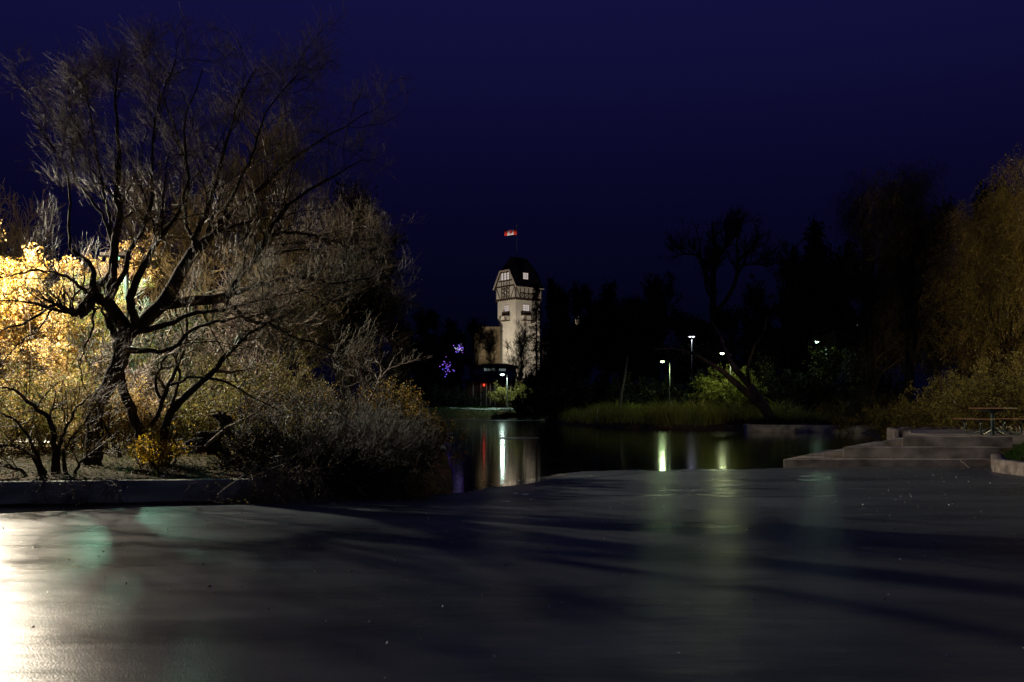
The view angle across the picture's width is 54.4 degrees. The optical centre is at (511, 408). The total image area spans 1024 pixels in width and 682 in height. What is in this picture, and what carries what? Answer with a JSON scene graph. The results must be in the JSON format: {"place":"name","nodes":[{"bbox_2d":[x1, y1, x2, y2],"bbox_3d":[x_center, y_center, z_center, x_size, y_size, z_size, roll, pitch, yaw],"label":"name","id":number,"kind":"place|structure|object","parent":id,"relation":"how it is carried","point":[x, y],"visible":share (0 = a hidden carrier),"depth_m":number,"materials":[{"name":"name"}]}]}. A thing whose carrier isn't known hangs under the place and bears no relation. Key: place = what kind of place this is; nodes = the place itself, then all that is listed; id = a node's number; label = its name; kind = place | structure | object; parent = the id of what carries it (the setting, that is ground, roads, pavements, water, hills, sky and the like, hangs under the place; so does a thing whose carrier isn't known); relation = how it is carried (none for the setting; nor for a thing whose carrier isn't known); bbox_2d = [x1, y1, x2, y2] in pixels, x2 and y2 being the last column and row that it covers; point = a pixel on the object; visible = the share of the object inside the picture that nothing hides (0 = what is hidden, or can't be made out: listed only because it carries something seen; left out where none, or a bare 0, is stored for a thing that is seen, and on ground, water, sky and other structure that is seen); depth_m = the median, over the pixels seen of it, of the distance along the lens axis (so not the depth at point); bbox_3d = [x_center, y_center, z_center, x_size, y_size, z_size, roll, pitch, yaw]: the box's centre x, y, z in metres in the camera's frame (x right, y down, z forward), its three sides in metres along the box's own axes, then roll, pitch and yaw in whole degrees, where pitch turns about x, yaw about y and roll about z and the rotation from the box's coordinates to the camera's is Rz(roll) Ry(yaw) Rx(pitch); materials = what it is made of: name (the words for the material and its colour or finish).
{"place":"outdoors","nodes":[
{"label":"outdoors","id":0,"kind":"place"},
{"bbox_2d":[0,420,886,513],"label":"water","id":1,"kind":"structure","parent":0,"point":[494,458],"depth_m":36.37,"materials":[{"name":"black liquid"}]},
{"bbox_2d":[0,466,1023,681],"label":"ice","id":2,"kind":"structure","parent":1,"relation":"on","point":[648,623],"depth_m":8.47,"materials":[{"name":"ice"}]},
{"bbox_2d":[3,474,1023,681],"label":"frost flecks","id":3,"kind":"object","parent":2,"relation":"on","point":[597,552],"visible":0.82,"depth_m":11.26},
{"bbox_2d":[495,474,567,486],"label":"ice","id":4,"kind":"structure","parent":1,"relation":"on","point":[521,482],"depth_m":20.60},
{"bbox_2d":[0,400,1022,505],"bbox_3d":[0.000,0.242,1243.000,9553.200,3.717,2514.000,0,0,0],"label":"ground","id":5,"kind":"structure","parent":0,"point":[446,479],"depth_m":18.09,"materials":[{"name":"soil"}]},
{"bbox_2d":[0,249,57,440],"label":"golden tree","id":6,"kind":"object","parent":5,"relation":"on","point":[7,282],"visible":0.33,"depth_m":26.47,"materials":[{"name":"yellow plant"}]},
{"bbox_2d":[0,360,59,453],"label":"leafy shrub","id":7,"kind":"object","parent":5,"relation":"on","point":[19,431],"visible":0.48,"depth_m":20.74,"materials":[{"name":"yellow plant"}]},
{"bbox_2d":[0,178,84,430],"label":"bare tree","id":8,"kind":"object","parent":5,"relation":"on","point":[17,233],"visible":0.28,"depth_m":32.96,"materials":[{"name":"brown plant"}]},
{"bbox_2d":[0,370,85,454],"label":"leafy shrub","id":9,"kind":"object","parent":5,"relation":"on","point":[39,426],"visible":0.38,"depth_m":21.09,"materials":[{"name":"yellow plant"}]},
{"bbox_2d":[0,465,129,504],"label":"bramble","id":10,"kind":"object","parent":5,"relation":"on","point":[81,479],"visible":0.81,"depth_m":15.80,"materials":[{"name":"brown plant"}]},
{"bbox_2d":[0,368,133,477],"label":"shrub","id":11,"kind":"object","parent":5,"relation":"on","point":[55,459],"visible":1,"depth_m":16.82,"materials":[{"name":"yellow plant"}]},
{"bbox_2d":[0,362,133,450],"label":"leafy shrub","id":12,"kind":"object","parent":5,"relation":"on","point":[74,380],"visible":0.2,"depth_m":21.36,"materials":[{"name":"yellow plant"}]},
{"bbox_2d":[0,219,163,439],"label":"golden tree","id":13,"kind":"object","parent":5,"relation":"on","point":[52,335],"visible":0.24,"depth_m":26.12,"materials":[{"name":"yellow plant"}]},
{"bbox_2d":[15,242,205,435],"bbox_3d":[-11.162,-1.987,27.702,5.740,5.946,6.292,0,0,-32],"label":"thicket","id":14,"kind":"object","parent":5,"relation":"on","point":[91,342],"visible":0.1,"depth_m":26.76,"materials":[{"name":"yellow plant"}]},
{"bbox_2d":[70,374,171,450],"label":"leafy shrub","id":15,"kind":"object","parent":5,"relation":"on","point":[144,419],"visible":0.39,"depth_m":21.83,"materials":[{"name":"yellow plant"}]},
{"bbox_2d":[43,277,236,441],"bbox_3d":[-9.966,-1.216,26.814,4.914,4.457,6.696,0,0,0],"label":"thicket","id":16,"kind":"object","parent":5,"relation":"on","point":[108,359],"visible":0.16,"depth_m":25.62,"materials":[{"name":"brown plant"}]},
{"bbox_2d":[0,478,298,504],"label":"concrete wall","id":17,"kind":"structure","parent":5,"relation":"on","point":[148,490],"depth_m":16.09,"materials":[{"name":"concrete"}]},
{"bbox_2d":[96,156,216,367],"bbox_3d":[-11.908,-3.683,32.742,4.550,9.414,4.281,0,0,0],"label":"bare tree","id":18,"kind":"object","parent":5,"relation":"on","point":[152,296],"visible":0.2,"depth_m":32.63,"materials":[{"name":"brown plant"}]},
{"bbox_2d":[83,355,229,446],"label":"thicket","id":19,"kind":"object","parent":5,"relation":"on","point":[149,388],"visible":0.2,"depth_m":23.30,"materials":[{"name":"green plant"}]},
{"bbox_2d":[126,435,188,468],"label":"leafy shrub","id":20,"kind":"object","parent":5,"relation":"on","point":[151,458],"visible":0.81,"depth_m":17.92,"materials":[{"name":"yellow plant"}]},
{"bbox_2d":[133,416,194,467],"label":"leafy shrub","id":21,"kind":"object","parent":5,"relation":"on","point":[161,449],"visible":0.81,"depth_m":18.02,"materials":[{"name":"yellow plant"}]},
{"bbox_2d":[71,345,260,437],"bbox_3d":[-9.267,-0.400,26.724,5.187,2.757,4.590,0,0,-43],"label":"thicket","id":22,"kind":"object","parent":5,"relation":"on","point":[193,371],"visible":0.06,"depth_m":26.22,"materials":[{"name":"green plant"}]},
{"bbox_2d":[76,286,294,459],"bbox_3d":[-5.920,-0.660,18.472,4.818,3.260,1.814,0,0,16],"label":"tree","id":23,"kind":"object","parent":5,"relation":"on","point":[176,405],"visible":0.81,"depth_m":18.24,"materials":[{"name":"brown plant"}]},
{"bbox_2d":[140,363,257,447],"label":"leafy shrub","id":24,"kind":"object","parent":5,"relation":"on","point":[191,429],"visible":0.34,"depth_m":22.49,"materials":[{"name":"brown plant"}]},
{"bbox_2d":[0,439,419,479],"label":"leaf litter","id":25,"kind":"object","parent":5,"relation":"on","point":[70,459],"visible":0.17,"depth_m":17.90,"materials":[{"name":"plant"}]},
{"bbox_2d":[149,169,273,365],"bbox_3d":[-9.411,-3.013,29.817,4.017,8.132,3.788,0,0,17],"label":"bare tree","id":26,"kind":"object","parent":5,"relation":"on","point":[186,245],"visible":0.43,"depth_m":29.34,"materials":[{"name":"brown plant"}]},
{"bbox_2d":[129,320,294,397],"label":"leafy shrub","id":27,"kind":"object","parent":5,"relation":"on","point":[141,361],"visible":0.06,"depth_m":27.04,"materials":[{"name":"brown plant"}]},
{"bbox_2d":[179,410,245,460],"bbox_3d":[-5.501,0.503,18.517,1.270,0.958,0.669,0,0,-29],"label":"stump","id":28,"kind":"object","parent":5,"relation":"on","point":[204,439],"visible":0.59,"depth_m":18.38,"materials":[{"name":"black wood"}]},
{"bbox_2d":[0,1,428,466],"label":"bare tree","id":29,"kind":"object","parent":5,"relation":"on","point":[126,334],"visible":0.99,"depth_m":18.38,"materials":[{"name":"brown plant"}]},
{"bbox_2d":[140,346,324,443],"bbox_3d":[-7.069,-0.289,24.885,4.603,2.777,4.452,0,0,-27],"label":"leafy shrub","id":30,"kind":"object","parent":5,"relation":"on","point":[225,377],"visible":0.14,"depth_m":24.71,"materials":[{"name":"brown plant"}]},
{"bbox_2d":[181,265,325,401],"bbox_3d":[-6.993,-1.387,26.412,3.940,4.878,4.558,0,0,-28],"label":"bare tree","id":31,"kind":"object","parent":5,"relation":"on","point":[259,353],"visible":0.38,"depth_m":25.90,"materials":[{"name":"brown plant"}]},
{"bbox_2d":[179,334,355,440],"bbox_3d":[-5.465,-0.280,23.640,4.460,3.098,4.061,0,0,-26],"label":"leafy shrub","id":32,"kind":"object","parent":5,"relation":"on","point":[217,407],"visible":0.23,"depth_m":22.77,"materials":[{"name":"brown plant"}]},
{"bbox_2d":[203,90,349,382],"bbox_3d":[-7.418,-4.373,31.445,4.503,10.806,4.160,0,0,0],"label":"bare tree","id":33,"kind":"object","parent":5,"relation":"on","point":[258,182],"visible":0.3,"depth_m":31.03,"materials":[{"name":"brown plant"}]},
{"bbox_2d":[179,444,374,504],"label":"bramble","id":34,"kind":"object","parent":5,"relation":"on","point":[274,484],"visible":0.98,"depth_m":15.89,"materials":[{"name":"brown plant"}]},
{"bbox_2d":[191,384,373,457],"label":"brown bush","id":35,"kind":"object","parent":5,"relation":"on","point":[266,407],"visible":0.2,"depth_m":19.81,"materials":[{"name":"red plant"}]},
{"bbox_2d":[203,404,363,485],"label":"brown bush","id":36,"kind":"object","parent":5,"relation":"on","point":[246,434],"visible":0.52,"depth_m":17.41,"materials":[{"name":"red plant"}]},
{"bbox_2d":[206,205,372,399],"bbox_3d":[-6.585,-2.419,29.100,4.443,6.987,5.009,0,0,41],"label":"bare tree","id":37,"kind":"object","parent":5,"relation":"on","point":[322,337],"visible":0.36,"depth_m":28.93,"materials":[{"name":"brown plant"}]},
{"bbox_2d":[221,373,385,433],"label":"brown bush","id":38,"kind":"object","parent":5,"relation":"on","point":[296,397],"visible":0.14,"depth_m":21.01,"materials":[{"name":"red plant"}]},
{"bbox_2d":[207,405,423,488],"bbox_3d":[-3.513,0.754,17.931,3.941,1.723,3.491,0,0,0],"label":"brown bush","id":39,"kind":"object","parent":5,"relation":"on","point":[241,456],"visible":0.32,"depth_m":17.10,"materials":[{"name":"red plant"}]},
{"bbox_2d":[257,404,433,489],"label":"brown bush","id":40,"kind":"object","parent":5,"relation":"on","point":[312,456],"visible":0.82,"depth_m":16.47,"materials":[{"name":"red plant"}]},
{"bbox_2d":[271,376,448,465],"bbox_3d":[-2.981,0.379,19.845,3.594,2.094,4.504,0,0,0],"label":"brown bush","id":41,"kind":"object","parent":5,"relation":"on","point":[357,402],"visible":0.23,"depth_m":19.47,"materials":[{"name":"red plant"}]},
{"bbox_2d":[303,177,418,399],"bbox_3d":[-5.601,-3.391,34.174,4.291,9.182,3.742,0,0,-35],"label":"dark tree","id":42,"kind":"object","parent":5,"relation":"on","point":[369,305],"visible":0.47,"depth_m":33.86,"materials":[{"name":"brown plant"}]},
{"bbox_2d":[287,446,450,503],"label":"bramble","id":43,"kind":"object","parent":5,"relation":"on","point":[367,485],"visible":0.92,"depth_m":16.43,"materials":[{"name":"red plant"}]},
{"bbox_2d":[289,394,449,469],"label":"brown bush","id":44,"kind":"object","parent":5,"relation":"on","point":[364,410],"visible":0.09,"depth_m":18.68,"materials":[{"name":"red plant"}]},
{"bbox_2d":[289,396,460,485],"bbox_3d":[-2.415,0.545,17.360,3.059,1.567,2.799,0,0,0],"label":"brown bush","id":45,"kind":"object","parent":5,"relation":"on","point":[356,445],"visible":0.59,"depth_m":16.86,"materials":[{"name":"red plant"}]},
{"bbox_2d":[333,274,421,395],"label":"dark tree","id":46,"kind":"object","parent":5,"relation":"on","point":[393,309],"visible":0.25,"depth_m":44.16,"materials":[{"name":"brown plant"}]},
{"bbox_2d":[339,341,428,401],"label":"pale shrub","id":47,"kind":"object","parent":5,"relation":"on","point":[385,372],"visible":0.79,"depth_m":20.77,"materials":[{"name":"brown plant"}]},
{"bbox_2d":[336,394,461,477],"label":"brown bush","id":48,"kind":"object","parent":5,"relation":"on","point":[411,441],"visible":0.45,"depth_m":17.60,"materials":[{"name":"red plant"}]},
{"bbox_2d":[376,316,421,387],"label":"dark tree","id":49,"kind":"object","parent":5,"relation":"on","point":[411,348],"visible":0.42,"depth_m":149.21,"materials":[{"name":"brown plant"}]},
{"bbox_2d":[358,376,470,467],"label":"brown bush","id":50,"kind":"object","parent":5,"relation":"on","point":[412,406],"visible":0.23,"depth_m":20.84,"materials":[{"name":"red plant"}]},
{"bbox_2d":[374,357,465,404],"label":"dark bush","id":51,"kind":"object","parent":5,"relation":"on","point":[419,382],"visible":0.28,"depth_m":147.33,"materials":[{"name":"black plant"}]},
{"bbox_2d":[410,307,450,387],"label":"dark tree","id":52,"kind":"object","parent":5,"relation":"on","point":[430,347],"visible":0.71,"depth_m":156.24,"materials":[{"name":"black plant"}]},
{"bbox_2d":[421,365,486,405],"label":"dark bush","id":53,"kind":"object","parent":5,"relation":"on","point":[459,371],"visible":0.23,"depth_m":147.96,"materials":[{"name":"black plant"}]},
{"bbox_2d":[437,317,471,381],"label":"dark tree","id":54,"kind":"object","parent":5,"relation":"on","point":[450,336],"visible":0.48,"depth_m":171.56,"materials":[{"name":"black plant"}]},
{"bbox_2d":[463,316,488,379],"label":"bare tree","id":55,"kind":"object","parent":5,"relation":"on","point":[473,328],"visible":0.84,"depth_m":154.94,"materials":[{"name":"black plant"}]},
{"bbox_2d":[402,405,550,419],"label":"grass","id":56,"kind":"structure","parent":5,"relation":"on","point":[461,407],"depth_m":132.14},
{"bbox_2d":[462,374,515,405],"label":"garden hut","id":57,"kind":"object","parent":5,"relation":"on","point":[476,383],"visible":0.46,"depth_m":146.60,"materials":[{"name":"wood"}]},
{"bbox_2d":[478,328,501,373],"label":"bare tree","id":58,"kind":"object","parent":5,"relation":"on","point":[486,336],"visible":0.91,"depth_m":151.91,"materials":[{"name":"black plant"}]},
{"bbox_2d":[449,256,543,386],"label":"tower","id":59,"kind":"structure","parent":5,"relation":"on","point":[517,278],"depth_m":201.90,"materials":[{"name":"paint"}]},
{"bbox_2d":[478,327,499,364],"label":"annex","id":60,"kind":"object","parent":59,"relation":"attached to","point":[483,359],"visible":0.14,"depth_m":203.00,"materials":[{"name":"paint"}]},
{"bbox_2d":[474,363,518,380],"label":"glazed building","id":61,"kind":"structure","parent":5,"relation":"on","point":[482,369],"depth_m":168.00,"materials":[{"name":"glass"}]},
{"bbox_2d":[486,376,534,406],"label":"leafy shrub","id":62,"kind":"object","parent":5,"relation":"on","point":[502,395],"visible":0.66,"depth_m":135.74,"materials":[{"name":"green plant"}]},
{"bbox_2d":[502,317,541,384],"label":"bare tree","id":63,"kind":"object","parent":5,"relation":"on","point":[523,337],"visible":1,"depth_m":149.25,"materials":[{"name":"brown plant"}]},
{"bbox_2d":[504,351,565,399],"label":"dark bush","id":64,"kind":"object","parent":5,"relation":"on","point":[539,375],"visible":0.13,"depth_m":157.56,"materials":[{"name":"green plant"}]},
{"bbox_2d":[527,282,544,381],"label":"conifer","id":65,"kind":"object","parent":5,"relation":"on","point":[535,299],"visible":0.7,"depth_m":177.72,"materials":[{"name":"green plant"}]},
{"bbox_2d":[513,357,586,397],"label":"dark bush","id":66,"kind":"object","parent":5,"relation":"on","point":[537,383],"visible":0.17,"depth_m":148.06,"materials":[{"name":"green plant"}]},
{"bbox_2d":[535,275,571,384],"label":"dark tree","id":67,"kind":"object","parent":5,"relation":"on","point":[558,303],"visible":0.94,"depth_m":159.18,"materials":[{"name":"black plant"}]},
{"bbox_2d":[559,280,597,384],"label":"dark tree","id":68,"kind":"object","parent":5,"relation":"on","point":[580,329],"visible":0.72,"depth_m":148.54,"materials":[{"name":"green plant"}]},
{"bbox_2d":[633,271,684,388],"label":"dark tree","id":69,"kind":"object","parent":5,"relation":"on","point":[656,294],"visible":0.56,"depth_m":127.31,"materials":[{"name":"black plant"}]},
{"bbox_2d":[630,367,700,405],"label":"dark bush","id":70,"kind":"object","parent":5,"relation":"on","point":[675,375],"visible":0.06,"depth_m":113.66,"materials":[{"name":"green plant"}]},
{"bbox_2d":[639,296,787,420],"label":"leaning willow","id":71,"kind":"object","parent":5,"relation":"on","point":[752,393],"visible":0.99,"depth_m":71.83,"materials":[{"name":"brown plant"}]},
{"bbox_2d":[548,394,884,427],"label":"tall grass","id":72,"kind":"structure","parent":5,"relation":"on","point":[654,414],"depth_m":74.54,"materials":[{"name":"plant"}]},
{"bbox_2d":[689,304,744,377],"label":"dark tree","id":73,"kind":"object","parent":5,"relation":"on","point":[725,318],"visible":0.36,"depth_m":121.80,"materials":[{"name":"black plant"}]},
{"bbox_2d":[656,205,786,380],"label":"tall bare tree","id":74,"kind":"object","parent":5,"relation":"on","point":[713,261],"visible":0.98,"depth_m":107.75,"materials":[{"name":"black plant"}]},
{"bbox_2d":[688,363,766,411],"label":"leafy shrub","id":75,"kind":"object","parent":5,"relation":"on","point":[712,392],"visible":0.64,"depth_m":80.21,"materials":[{"name":"green plant"}]},
{"bbox_2d":[664,350,808,408],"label":"dark bush","id":76,"kind":"object","parent":5,"relation":"on","point":[690,389],"visible":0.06,"depth_m":98.09,"materials":[{"name":"green plant"}]},
{"bbox_2d":[733,271,779,352],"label":"dark tree","id":77,"kind":"object","parent":5,"relation":"on","point":[752,299],"visible":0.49,"depth_m":111.33,"materials":[{"name":"black plant"}]},
{"bbox_2d":[745,345,778,404],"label":"leafy tree","id":78,"kind":"object","parent":5,"relation":"on","point":[766,366],"visible":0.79,"depth_m":81.74,"materials":[{"name":"green plant"}]},
{"bbox_2d":[734,319,795,379],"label":"dark tree","id":79,"kind":"object","parent":5,"relation":"on","point":[764,342],"visible":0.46,"depth_m":102.74,"materials":[{"name":"green plant"}]},
{"bbox_2d":[725,349,858,416],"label":"dark bush","id":80,"kind":"object","parent":5,"relation":"on","point":[759,377],"visible":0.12,"depth_m":84.61,"materials":[{"name":"green plant"}]},
{"bbox_2d":[771,320,832,385],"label":"dark tree","id":81,"kind":"object","parent":5,"relation":"on","point":[801,366],"visible":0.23,"depth_m":107.04,"materials":[{"name":"green plant"}]},
{"bbox_2d":[782,214,841,413],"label":"dark tree","id":82,"kind":"object","parent":5,"relation":"on","point":[809,319],"visible":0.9,"depth_m":97.74,"materials":[{"name":"green plant"}]},
{"bbox_2d":[722,417,902,425],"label":"undergrowth","id":83,"kind":"object","parent":5,"relation":"on","point":[771,422],"visible":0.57,"depth_m":67.83,"materials":[{"name":"green plant"}]},
{"bbox_2d":[744,424,886,432],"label":"concrete wall","id":84,"kind":"structure","parent":5,"relation":"on","point":[796,428],"depth_m":64.22,"materials":[{"name":"concrete"}]},
{"bbox_2d":[802,329,847,413],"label":"leafy tree","id":85,"kind":"object","parent":5,"relation":"on","point":[827,367],"visible":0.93,"depth_m":80.32,"materials":[{"name":"green plant"}]},
{"bbox_2d":[761,347,913,418],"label":"dark bush","id":86,"kind":"object","parent":5,"relation":"on","point":[811,397],"visible":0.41,"depth_m":81.11,"materials":[{"name":"green plant"}]},
{"bbox_2d":[814,374,914,432],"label":"leafy shrub","id":87,"kind":"object","parent":5,"relation":"on","point":[842,419],"visible":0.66,"depth_m":62.48,"materials":[{"name":"green plant"}]},
{"bbox_2d":[801,168,946,419],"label":"willow","id":88,"kind":"object","parent":5,"relation":"on","point":[874,371],"visible":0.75,"depth_m":67.95,"materials":[{"name":"green plant"}]},
{"bbox_2d":[864,207,926,410],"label":"dark tree","id":89,"kind":"object","parent":5,"relation":"on","point":[901,347],"visible":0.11,"depth_m":77.39,"materials":[{"name":"green plant"}]},
{"bbox_2d":[852,393,953,437],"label":"leafy shrub","id":90,"kind":"object","parent":5,"relation":"on","point":[875,416],"visible":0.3,"depth_m":51.64,"materials":[{"name":"green plant"}]},
{"bbox_2d":[784,428,1023,467],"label":"concrete steps","id":91,"kind":"structure","parent":5,"relation":"on","point":[977,449],"depth_m":26.29,"materials":[{"name":"concrete"}]},
{"bbox_2d":[953,408,1023,435],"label":"picnic table","id":92,"kind":"object","parent":91,"relation":"on","point":[992,429],"visible":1,"depth_m":28.19,"materials":[{"name":"brown wood"}]},
{"bbox_2d":[847,150,969,425],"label":"willow","id":93,"kind":"object","parent":5,"relation":"on","point":[905,250],"visible":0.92,"depth_m":59.80,"materials":[{"name":"green plant"}]},
{"bbox_2d":[910,196,965,398],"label":"dark tree","id":94,"kind":"object","parent":5,"relation":"on","point":[934,345],"visible":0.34,"depth_m":71.48,"materials":[{"name":"green plant"}]},
{"bbox_2d":[879,375,1019,430],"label":"leafy shrub","id":95,"kind":"object","parent":5,"relation":"on","point":[907,417],"visible":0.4,"depth_m":39.90,"materials":[{"name":"green plant"}]},
{"bbox_2d":[887,426,1019,439],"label":"stone wall","id":96,"kind":"structure","parent":5,"relation":"on","point":[894,433],"depth_m":34.71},
{"bbox_2d":[916,190,1023,396],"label":"willow","id":97,"kind":"object","parent":5,"relation":"on","point":[958,288],"visible":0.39,"depth_m":46.37,"materials":[{"name":"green plant"}]},
{"bbox_2d":[925,356,1023,430],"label":"leafy shrub","id":98,"kind":"object","parent":5,"relation":"on","point":[952,374],"visible":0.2,"depth_m":36.09,"materials":[{"name":"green plant"}]},
{"bbox_2d":[926,142,1023,425],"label":"willow","id":99,"kind":"object","parent":5,"relation":"on","point":[1012,275],"visible":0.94,"depth_m":41.12,"materials":[{"name":"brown plant"}]},
{"bbox_2d":[932,348,1023,431],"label":"leafy shrub","id":100,"kind":"object","parent":5,"relation":"on","point":[984,394],"visible":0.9,"depth_m":33.19,"materials":[{"name":"green plant"}]},
{"bbox_2d":[946,175,1015,388],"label":"dark tree","id":101,"kind":"object","parent":5,"relation":"on","point":[981,196],"visible":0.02,"depth_m":66.46,"materials":[{"name":"green plant"}]},
{"bbox_2d":[991,454,1023,475],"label":"stone wall","id":102,"kind":"structure","parent":5,"relation":"on","point":[1000,463],"depth_m":22.83,"materials":[{"name":"stone"}]},
{"bbox_2d":[0,0,1023,400],"label":"sky","id":103,"kind":"structure","parent":0,"point":[588,128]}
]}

